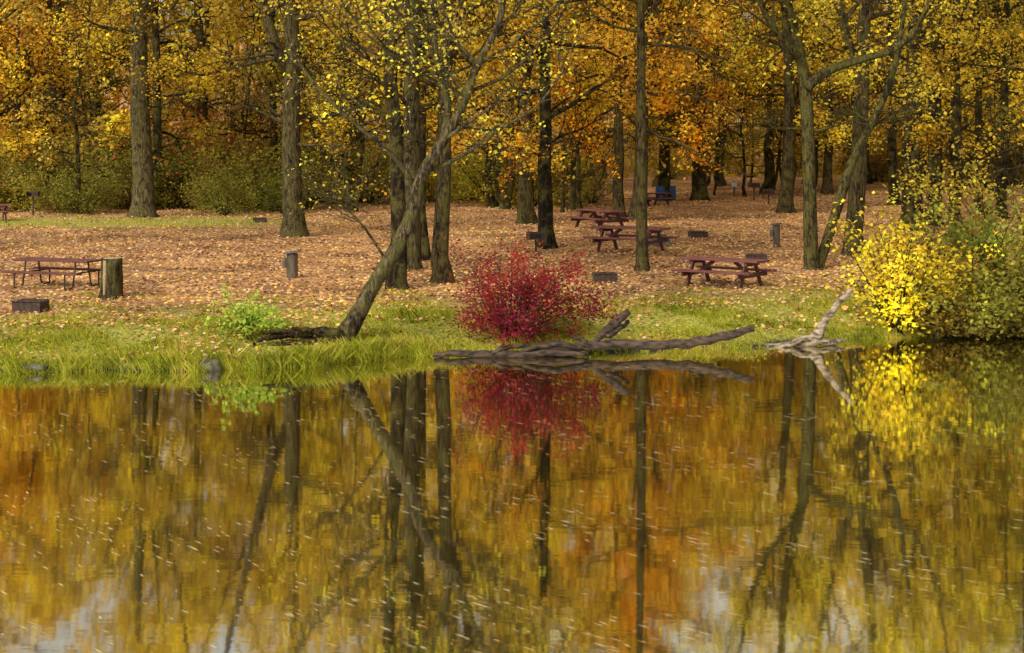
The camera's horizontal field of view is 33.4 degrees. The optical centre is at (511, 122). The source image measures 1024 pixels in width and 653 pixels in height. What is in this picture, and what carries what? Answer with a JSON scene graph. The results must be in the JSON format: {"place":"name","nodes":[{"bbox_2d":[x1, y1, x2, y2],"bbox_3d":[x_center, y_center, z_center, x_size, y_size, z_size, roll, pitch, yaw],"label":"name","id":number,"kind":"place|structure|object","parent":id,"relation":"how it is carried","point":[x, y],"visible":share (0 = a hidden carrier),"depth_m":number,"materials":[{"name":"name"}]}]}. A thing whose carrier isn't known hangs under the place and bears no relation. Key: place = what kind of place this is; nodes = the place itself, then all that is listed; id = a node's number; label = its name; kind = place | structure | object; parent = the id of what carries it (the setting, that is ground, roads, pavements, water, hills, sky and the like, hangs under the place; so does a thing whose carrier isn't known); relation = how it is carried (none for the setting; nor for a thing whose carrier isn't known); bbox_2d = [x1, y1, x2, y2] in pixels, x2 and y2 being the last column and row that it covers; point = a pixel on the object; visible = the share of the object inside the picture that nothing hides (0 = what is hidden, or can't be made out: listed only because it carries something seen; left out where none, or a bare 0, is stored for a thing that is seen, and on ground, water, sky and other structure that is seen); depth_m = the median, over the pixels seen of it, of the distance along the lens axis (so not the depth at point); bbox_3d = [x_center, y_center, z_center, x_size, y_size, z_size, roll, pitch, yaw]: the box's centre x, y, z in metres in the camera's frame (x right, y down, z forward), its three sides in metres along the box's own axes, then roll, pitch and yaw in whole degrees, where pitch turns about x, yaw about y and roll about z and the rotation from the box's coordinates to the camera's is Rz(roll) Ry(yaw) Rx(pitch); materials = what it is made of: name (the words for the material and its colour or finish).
{"place":"outdoors","nodes":[
{"label":"outdoors","id":0,"kind":"place"},
{"bbox_2d":[0,211,1017,374],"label":"bank grass","id":1,"kind":"structure","parent":0,"point":[385,347],"depth_m":37.40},
{"bbox_2d":[0,336,1023,652],"bbox_3d":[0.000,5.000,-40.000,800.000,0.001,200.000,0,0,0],"label":"river","id":2,"kind":"structure","parent":0,"point":[570,584],"depth_m":22.36,"materials":[{"name":"liquid"}]},
{"bbox_2d":[0,366,1023,652],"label":"floating leaves","id":3,"kind":"object","parent":2,"relation":"on","point":[478,516],"visible":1,"depth_m":21.01,"materials":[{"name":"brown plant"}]},
{"bbox_2d":[550,309,754,351],"bbox_3d":[2.822,4.545,36.967,4.841,0.998,0.637,0,0,0],"label":"driftwood log","id":4,"kind":"object","parent":2,"relation":"on","point":[614,327],"visible":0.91,"depth_m":36.74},
{"bbox_2d":[0,40,1023,374],"bbox_3d":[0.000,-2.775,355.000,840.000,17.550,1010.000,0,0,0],"label":"ground","id":5,"kind":"structure","parent":0,"point":[508,216],"depth_m":57.10,"materials":[{"name":"brown plant"}]},
{"bbox_2d":[0,0,49,51],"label":"oak tree","id":6,"kind":"object","parent":5,"relation":"on","point":[3,19],"visible":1,"depth_m":58.75,"materials":[{"name":"yellow plant"}]},
{"bbox_2d":[0,142,71,211],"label":"undergrowth shrub","id":7,"kind":"object","parent":5,"relation":"on","point":[5,181],"visible":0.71,"depth_m":86.78,"materials":[{"name":"green plant"}]},
{"bbox_2d":[0,4,90,129],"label":"maple tree","id":8,"kind":"object","parent":5,"relation":"on","point":[4,110],"visible":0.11,"depth_m":98.53,"materials":[{"name":"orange plant"}]},
{"bbox_2d":[1,257,100,289],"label":"picnic table","id":9,"kind":"object","parent":5,"relation":"on","point":[67,260],"visible":0.98,"depth_m":46.38,"materials":[{"name":"wood"}]},
{"bbox_2d":[11,158,93,212],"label":"undergrowth shrub","id":10,"kind":"object","parent":5,"relation":"on","point":[53,208],"visible":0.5,"depth_m":85.24,"materials":[{"name":"green plant"}]},
{"bbox_2d":[0,0,114,172],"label":"maple tree","id":11,"kind":"object","parent":5,"relation":"on","point":[37,40],"visible":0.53,"depth_m":91.93,"materials":[{"name":"yellow plant"}]},
{"bbox_2d":[0,0,123,191],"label":"maple tree","id":12,"kind":"object","parent":5,"relation":"on","point":[14,85],"visible":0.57,"depth_m":91.36,"materials":[{"name":"yellow plant"}]},
{"bbox_2d":[10,141,132,215],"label":"undergrowth shrub","id":13,"kind":"object","parent":5,"relation":"on","point":[80,204],"visible":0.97,"depth_m":83.92,"materials":[{"name":"green plant"}]},
{"bbox_2d":[18,0,130,212],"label":"sapling tree","id":14,"kind":"object","parent":5,"relation":"on","point":[76,95],"visible":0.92,"depth_m":83.55,"materials":[{"name":"yellow plant"}]},
{"bbox_2d":[20,0,131,158],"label":"sapling tree","id":15,"kind":"object","parent":5,"relation":"on","point":[99,100],"visible":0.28,"depth_m":94.97,"materials":[{"name":"yellow plant"}]},
{"bbox_2d":[25,0,128,171],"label":"sapling tree","id":16,"kind":"object","parent":5,"relation":"on","point":[85,113],"visible":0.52,"depth_m":91.55,"materials":[{"name":"yellow plant"}]},
{"bbox_2d":[0,0,193,151],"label":"maple tree","id":17,"kind":"object","parent":5,"relation":"on","point":[117,91],"visible":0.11,"depth_m":103.60,"materials":[{"name":"orange plant"}]},
{"bbox_2d":[22,110,172,206],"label":"undergrowth shrub","id":18,"kind":"object","parent":5,"relation":"on","point":[68,169],"visible":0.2,"depth_m":89.61,"materials":[{"name":"green plant"}]},
{"bbox_2d":[98,257,123,299],"bbox_3d":[-10.333,4.045,43.917,0.714,1.142,0.712,0,0,0],"label":"tree stump","id":19,"kind":"object","parent":5,"relation":"on","point":[111,279],"visible":0.84,"depth_m":43.67,"materials":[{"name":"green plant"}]},
{"bbox_2d":[61,140,173,210],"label":"undergrowth shrub","id":20,"kind":"object","parent":5,"relation":"on","point":[121,199],"visible":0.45,"depth_m":87.78,"materials":[{"name":"green plant"}]},
{"bbox_2d":[32,0,236,217],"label":"oak tree","id":21,"kind":"object","parent":5,"relation":"on","point":[143,204],"visible":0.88,"depth_m":81.43,"materials":[{"name":"yellow plant"}]},
{"bbox_2d":[54,0,253,208],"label":"maple tree","id":22,"kind":"object","parent":5,"relation":"on","point":[157,132],"visible":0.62,"depth_m":88.93,"materials":[{"name":"yellow plant"}]},
{"bbox_2d":[93,132,215,208],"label":"undergrowth shrub","id":23,"kind":"object","parent":5,"relation":"on","point":[163,175],"visible":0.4,"depth_m":88.28,"materials":[{"name":"green plant"}]},
{"bbox_2d":[112,122,246,206],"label":"undergrowth shrub","id":24,"kind":"object","parent":5,"relation":"on","point":[182,169],"visible":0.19,"depth_m":90.09,"materials":[{"name":"green plant"}]},
{"bbox_2d":[147,12,220,152],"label":"sapling tree","id":25,"kind":"object","parent":5,"relation":"on","point":[171,51],"visible":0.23,"depth_m":101.86,"materials":[{"name":"yellow plant"}]},
{"bbox_2d":[106,0,283,141],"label":"oak tree","id":26,"kind":"object","parent":5,"relation":"on","point":[202,104],"visible":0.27,"depth_m":97.91,"materials":[{"name":"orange plant"}]},
{"bbox_2d":[155,138,257,210],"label":"undergrowth shrub","id":27,"kind":"object","parent":5,"relation":"on","point":[183,199],"visible":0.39,"depth_m":88.13,"materials":[{"name":"green plant"}]},
{"bbox_2d":[88,80,326,206],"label":"undergrowth shrub","id":28,"kind":"object","parent":5,"relation":"on","point":[196,132],"visible":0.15,"depth_m":91.18,"materials":[{"name":"green plant"}]},
{"bbox_2d":[124,0,308,143],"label":"maple tree","id":29,"kind":"object","parent":5,"relation":"on","point":[192,107],"visible":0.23,"depth_m":113.54,"materials":[{"name":"orange plant"}]},
{"bbox_2d":[181,158,265,213],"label":"undergrowth shrub","id":30,"kind":"object","parent":5,"relation":"on","point":[212,180],"visible":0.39,"depth_m":85.29,"materials":[{"name":"green plant"}]},
{"bbox_2d":[185,162,267,216],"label":"undergrowth shrub","id":31,"kind":"object","parent":5,"relation":"on","point":[228,204],"visible":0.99,"depth_m":82.28,"materials":[{"name":"green plant"}]},
{"bbox_2d":[172,129,305,208],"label":"undergrowth shrub","id":32,"kind":"object","parent":5,"relation":"on","point":[242,151],"visible":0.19,"depth_m":88.94,"materials":[{"name":"green plant"}]},
{"bbox_2d":[193,283,293,339],"bbox_3d":[-5.778,4.062,36.767,2.142,1.271,1.756,0,0,-30],"label":"leafy plant","id":33,"kind":"object","parent":5,"relation":"on","point":[245,322],"visible":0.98,"depth_m":36.73,"materials":[{"name":"green plant"}]},
{"bbox_2d":[160,120,327,211],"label":"undergrowth shrub","id":34,"kind":"object","parent":5,"relation":"on","point":[237,166],"visible":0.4,"depth_m":87.97,"materials":[{"name":"green plant"}]},
{"bbox_2d":[196,0,309,185],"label":"sapling tree","id":35,"kind":"object","parent":5,"relation":"on","point":[253,42],"visible":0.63,"depth_m":89.94,"materials":[{"name":"yellow plant"}]},
{"bbox_2d":[186,0,328,206],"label":"maple tree","id":36,"kind":"object","parent":5,"relation":"on","point":[234,14],"visible":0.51,"depth_m":89.26,"materials":[{"name":"yellow plant"}]},
{"bbox_2d":[120,0,437,236],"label":"oak tree","id":37,"kind":"object","parent":5,"relation":"on","point":[292,198],"visible":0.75,"depth_m":67.24,"materials":[{"name":"yellow plant"}]},
{"bbox_2d":[245,162,335,214],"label":"undergrowth shrub","id":38,"kind":"object","parent":5,"relation":"on","point":[273,201],"visible":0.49,"depth_m":84.58,"materials":[{"name":"green plant"}]},
{"bbox_2d":[248,139,378,210],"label":"undergrowth shrub","id":39,"kind":"object","parent":5,"relation":"on","point":[310,203],"visible":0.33,"depth_m":87.81,"materials":[{"name":"green plant"}]},
{"bbox_2d":[247,0,383,201],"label":"sapling tree","id":40,"kind":"object","parent":5,"relation":"on","point":[278,154],"visible":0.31,"depth_m":88.56,"materials":[{"name":"yellow plant"}]},
{"bbox_2d":[241,0,403,181],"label":"maple tree","id":41,"kind":"object","parent":5,"relation":"on","point":[311,109],"visible":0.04,"depth_m":104.80,"materials":[{"name":"yellow plant"}]},
{"bbox_2d":[259,0,402,211],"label":"maple tree","id":42,"kind":"object","parent":5,"relation":"on","point":[345,158],"visible":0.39,"depth_m":85.36,"materials":[{"name":"yellow plant"}]},
{"bbox_2d":[278,122,431,205],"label":"undergrowth shrub","id":43,"kind":"object","parent":5,"relation":"on","point":[371,195],"visible":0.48,"depth_m":94.81,"materials":[{"name":"green plant"}]},
{"bbox_2d":[249,0,478,260],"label":"oak tree","id":44,"kind":"object","parent":5,"relation":"on","point":[425,250],"visible":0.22,"depth_m":55.79,"materials":[{"name":"yellow plant"}]},
{"bbox_2d":[306,0,442,211],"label":"sapling tree","id":45,"kind":"object","parent":5,"relation":"on","point":[361,158],"visible":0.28,"depth_m":86.55,"materials":[{"name":"yellow plant"}]},
{"bbox_2d":[321,0,466,151],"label":"maple tree","id":46,"kind":"object","parent":5,"relation":"on","point":[434,94],"visible":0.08,"depth_m":98.99,"materials":[{"name":"orange plant"}]},
{"bbox_2d":[302,0,497,289],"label":"oak tree","id":47,"kind":"object","parent":5,"relation":"on","point":[396,277],"visible":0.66,"depth_m":46.25,"materials":[{"name":"yellow plant"}]},
{"bbox_2d":[252,0,609,345],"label":"leaning tree","id":48,"kind":"object","parent":5,"relation":"on","point":[350,325],"visible":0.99,"depth_m":37.03,"materials":[{"name":"yellow plant"}]},
{"bbox_2d":[300,0,564,271],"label":"oak tree","id":49,"kind":"object","parent":5,"relation":"on","point":[412,123],"visible":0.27,"depth_m":52.03,"materials":[{"name":"yellow plant"}]},
{"bbox_2d":[261,0,616,283],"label":"oak tree","id":50,"kind":"object","parent":5,"relation":"on","point":[441,269],"visible":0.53,"depth_m":47.58,"materials":[{"name":"yellow plant"}]},
{"bbox_2d":[382,0,584,207],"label":"maple tree","id":51,"kind":"object","parent":5,"relation":"on","point":[491,201],"visible":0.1,"depth_m":90.31,"materials":[{"name":"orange plant"}]},
{"bbox_2d":[442,0,538,209],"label":"sapling tree","id":52,"kind":"object","parent":5,"relation":"on","point":[505,203],"visible":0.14,"depth_m":88.07,"materials":[{"name":"yellow plant"}]},
{"bbox_2d":[425,0,561,208],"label":"maple tree","id":53,"kind":"object","parent":5,"relation":"on","point":[508,190],"visible":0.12,"depth_m":88.74,"materials":[{"name":"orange plant"}]},
{"bbox_2d":[451,128,555,207],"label":"undergrowth shrub","id":54,"kind":"object","parent":5,"relation":"on","point":[476,181],"visible":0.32,"depth_m":91.95,"materials":[{"name":"green plant"}]},
{"bbox_2d":[0,0,1022,178],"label":"distant wood","id":55,"kind":"object","parent":5,"relation":"on","point":[631,169],"visible":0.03,"depth_m":143.02,"materials":[{"name":"orange plant"}]},
{"bbox_2d":[0,186,1023,359],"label":"fallen leaves","id":56,"kind":"object","parent":5,"relation":"on","point":[330,305],"visible":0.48,"depth_m":53.88,"materials":[{"name":"brown plant"}]},
{"bbox_2d":[433,341,591,357],"bbox_3d":[0.023,4.840,36.370,3.389,0.391,0.251,0,0,-3],"label":"driftwood log","id":57,"kind":"object","parent":5,"relation":"on","point":[537,350],"visible":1,"depth_m":36.31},
{"bbox_2d":[462,122,598,207],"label":"undergrowth shrub","id":58,"kind":"object","parent":5,"relation":"on","point":[555,186],"visible":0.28,"depth_m":90.88,"materials":[{"name":"green plant"}]},
{"bbox_2d":[352,0,710,248],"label":"maple tree","id":59,"kind":"object","parent":5,"relation":"on","point":[545,198],"visible":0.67,"depth_m":60.86,"materials":[{"name":"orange plant"}]},
{"bbox_2d":[437,221,629,347],"bbox_3d":[0.424,3.507,37.741,4.175,2.855,5.349,0,0,0],"label":"red bush","id":60,"kind":"object","parent":5,"relation":"on","point":[524,325],"visible":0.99,"depth_m":37.33,"materials":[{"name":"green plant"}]},
{"bbox_2d":[456,0,651,224],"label":"maple tree","id":61,"kind":"object","parent":5,"relation":"on","point":[526,214],"visible":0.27,"depth_m":76.04,"materials":[{"name":"yellow plant"}]},
{"bbox_2d":[516,0,630,209],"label":"maple tree","id":62,"kind":"object","parent":5,"relation":"on","point":[571,203],"visible":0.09,"depth_m":88.09,"materials":[{"name":"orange plant"}]},
{"bbox_2d":[532,7,625,212],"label":"sapling tree","id":63,"kind":"object","parent":5,"relation":"on","point":[562,209],"visible":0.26,"depth_m":85.31,"materials":[{"name":"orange plant"}]},
{"bbox_2d":[531,0,650,211],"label":"maple tree","id":64,"kind":"object","parent":5,"relation":"on","point":[578,199],"visible":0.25,"depth_m":85.30,"materials":[{"name":"orange plant"}]},
{"bbox_2d":[558,162,628,203],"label":"undergrowth shrub","id":65,"kind":"object","parent":5,"relation":"on","point":[597,188],"visible":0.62,"depth_m":94.29,"materials":[{"name":"green plant"}]},
{"bbox_2d":[566,208,633,229],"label":"picnic table","id":66,"kind":"object","parent":5,"relation":"on","point":[600,219],"visible":0.94,"depth_m":72.23,"materials":[{"name":"red paint"}]},
{"bbox_2d":[482,0,739,218],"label":"maple tree","id":67,"kind":"object","parent":5,"relation":"on","point":[617,172],"visible":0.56,"depth_m":77.63,"materials":[{"name":"orange plant"}]},
{"bbox_2d":[583,225,676,251],"bbox_3d":[4.101,4.058,59.120,2.688,0.899,1.882,0,0,32],"label":"picnic table","id":68,"kind":"object","parent":5,"relation":"on","point":[615,235],"visible":0.84,"depth_m":59.05,"materials":[{"name":"red paint"}]},
{"bbox_2d":[561,0,739,271],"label":"ash tree","id":69,"kind":"object","parent":5,"relation":"on","point":[642,260],"visible":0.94,"depth_m":51.57,"materials":[{"name":"brown plant"}]},
{"bbox_2d":[550,0,759,220],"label":"maple tree","id":70,"kind":"object","parent":5,"relation":"on","point":[632,209],"visible":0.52,"depth_m":77.08,"materials":[{"name":"orange plant"}]},
{"bbox_2d":[568,0,748,205],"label":"maple tree","id":71,"kind":"object","parent":5,"relation":"on","point":[662,130],"visible":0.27,"depth_m":93.19,"materials":[{"name":"orange plant"}]},
{"bbox_2d":[551,0,783,201],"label":"maple tree","id":72,"kind":"object","parent":5,"relation":"on","point":[663,178],"visible":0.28,"depth_m":96.89,"materials":[{"name":"orange plant"}]},
{"bbox_2d":[650,4,775,186],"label":"maple tree","id":73,"kind":"object","parent":5,"relation":"on","point":[708,177],"visible":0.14,"depth_m":113.63,"materials":[{"name":"orange plant"}]},
{"bbox_2d":[610,0,824,200],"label":"maple tree","id":74,"kind":"object","parent":5,"relation":"on","point":[699,191],"visible":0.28,"depth_m":98.49,"materials":[{"name":"orange plant"}]},
{"bbox_2d":[671,256,776,288],"bbox_3d":[5.851,4.143,47.060,2.400,0.802,1.680,0,0,36],"label":"picnic table","id":75,"kind":"object","parent":5,"relation":"on","point":[705,268],"visible":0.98,"depth_m":46.92,"materials":[{"name":"red paint"}]},
{"bbox_2d":[709,32,775,196],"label":"sapling tree","id":76,"kind":"object","parent":5,"relation":"on","point":[744,193],"visible":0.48,"depth_m":103.91,"materials":[{"name":"yellow plant"}]},
{"bbox_2d":[662,0,891,213],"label":"maple tree","id":77,"kind":"object","parent":5,"relation":"on","point":[785,204],"visible":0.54,"depth_m":85.14,"materials":[{"name":"yellow plant"}]},
{"bbox_2d":[667,0,886,193],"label":"maple tree","id":78,"kind":"object","parent":5,"relation":"on","point":[769,181],"visible":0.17,"depth_m":107.78,"materials":[{"name":"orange plant"}]},
{"bbox_2d":[754,0,847,178],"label":"sapling tree","id":79,"kind":"object","parent":5,"relation":"on","point":[779,135],"visible":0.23,"depth_m":104.61,"materials":[{"name":"yellow plant"}]},
{"bbox_2d":[764,288,852,347],"bbox_3d":[6.433,4.424,38.189,2.465,1.462,0.473,0,0,-7],"label":"driftwood branch","id":80,"kind":"object","parent":5,"relation":"on","point":[815,337],"visible":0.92,"depth_m":38.17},
{"bbox_2d":[688,0,978,269],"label":"forked tree","id":81,"kind":"object","parent":5,"relation":"on","point":[814,257],"visible":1,"depth_m":52.77,"materials":[{"name":"yellow plant"}]},
{"bbox_2d":[746,0,928,194],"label":"maple tree","id":82,"kind":"object","parent":5,"relation":"on","point":[827,185],"visible":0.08,"depth_m":107.06,"materials":[{"name":"yellow plant"}]},
{"bbox_2d":[748,0,1010,255],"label":"oak tree","id":83,"kind":"object","parent":5,"relation":"on","point":[856,193],"visible":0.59,"depth_m":57.52,"materials":[{"name":"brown plant"}]},
{"bbox_2d":[824,184,975,332],"bbox_3d":[9.028,3.184,39.858,3.488,3.472,3.674,0,0,18],"label":"riverside shrub","id":84,"kind":"object","parent":5,"relation":"on","point":[895,308],"visible":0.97,"depth_m":39.58,"materials":[{"name":"yellow plant"}]},
{"bbox_2d":[816,0,986,205],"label":"oak tree","id":85,"kind":"object","parent":5,"relation":"on","point":[892,165],"visible":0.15,"depth_m":92.85,"materials":[{"name":"yellow plant"}]},
{"bbox_2d":[803,0,1022,231],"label":"oak tree","id":86,"kind":"object","parent":5,"relation":"on","point":[913,155],"visible":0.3,"depth_m":71.05,"materials":[{"name":"yellow plant"}]},
{"bbox_2d":[803,0,1023,225],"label":"oak tree","id":87,"kind":"object","parent":5,"relation":"on","point":[932,164],"visible":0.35,"depth_m":74.38,"materials":[{"name":"yellow plant"}]},
{"bbox_2d":[825,203,1013,320],"bbox_3d":[10.015,3.401,41.120,3.198,2.902,4.724,0,0,-42],"label":"riverside shrub","id":88,"kind":"object","parent":5,"relation":"on","point":[948,249],"visible":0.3,"depth_m":40.94,"materials":[{"name":"yellow plant"}]},
{"bbox_2d":[820,179,1023,295],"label":"riverside shrub","id":89,"kind":"object","parent":5,"relation":"on","point":[988,234],"visible":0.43,"depth_m":41.63,"materials":[{"name":"green plant"}]},
{"bbox_2d":[834,0,1023,238],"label":"oak tree","id":90,"kind":"object","parent":5,"relation":"on","point":[955,119],"visible":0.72,"depth_m":65.94,"materials":[{"name":"yellow plant"}]},
{"bbox_2d":[889,258,996,331],"bbox_3d":[10.153,4.059,40.277,2.651,1.711,2.807,0,0,0],"label":"riverside shrub","id":91,"kind":"object","parent":5,"relation":"on","point":[940,299],"visible":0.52,"depth_m":39.62,"materials":[{"name":"green plant"}]},
{"bbox_2d":[887,293,1004,340],"bbox_3d":[10.217,4.496,39.962,2.778,1.118,2.558,0,0,29],"label":"riverside shrub","id":92,"kind":"object","parent":5,"relation":"on","point":[967,332],"visible":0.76,"depth_m":39.36,"materials":[{"name":"green plant"}]},
{"bbox_2d":[886,126,1023,283],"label":"riverside shrub","id":93,"kind":"object","parent":5,"relation":"on","point":[923,184],"visible":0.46,"depth_m":47.91,"materials":[{"name":"yellow plant"}]},
{"bbox_2d":[891,0,1023,214],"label":"oak tree","id":94,"kind":"object","parent":5,"relation":"on","point":[977,140],"visible":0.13,"depth_m":83.38,"materials":[{"name":"yellow plant"}]},
{"bbox_2d":[895,0,1023,237],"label":"maple tree","id":95,"kind":"object","parent":5,"relation":"on","point":[1003,127],"visible":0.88,"depth_m":58.58,"materials":[{"name":"yellow plant"}]},
{"bbox_2d":[911,247,1023,335],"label":"riverside shrub","id":96,"kind":"object","parent":5,"relation":"on","point":[1004,296],"visible":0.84,"depth_m":39.30,"materials":[{"name":"green plant"}]},
{"bbox_2d":[923,0,1023,193],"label":"maple tree","id":97,"kind":"object","parent":5,"relation":"on","point":[993,158],"visible":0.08,"depth_m":107.70,"materials":[{"name":"yellow plant"}]},
{"bbox_2d":[927,0,1023,200],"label":"maple tree","id":98,"kind":"object","parent":5,"relation":"on","point":[997,89],"visible":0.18,"depth_m":97.89,"materials":[{"name":"yellow plant"}]},
{"bbox_2d":[928,218,1023,312],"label":"riverside shrub","id":99,"kind":"object","parent":5,"relation":"on","point":[1012,262],"visible":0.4,"depth_m":40.43,"materials":[{"name":"green plant"}]},
{"bbox_2d":[943,0,1023,218],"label":"maple tree","id":100,"kind":"object","parent":5,"relation":"on","point":[1004,91],"visible":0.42,"depth_m":79.45,"materials":[{"name":"yellow plant"}]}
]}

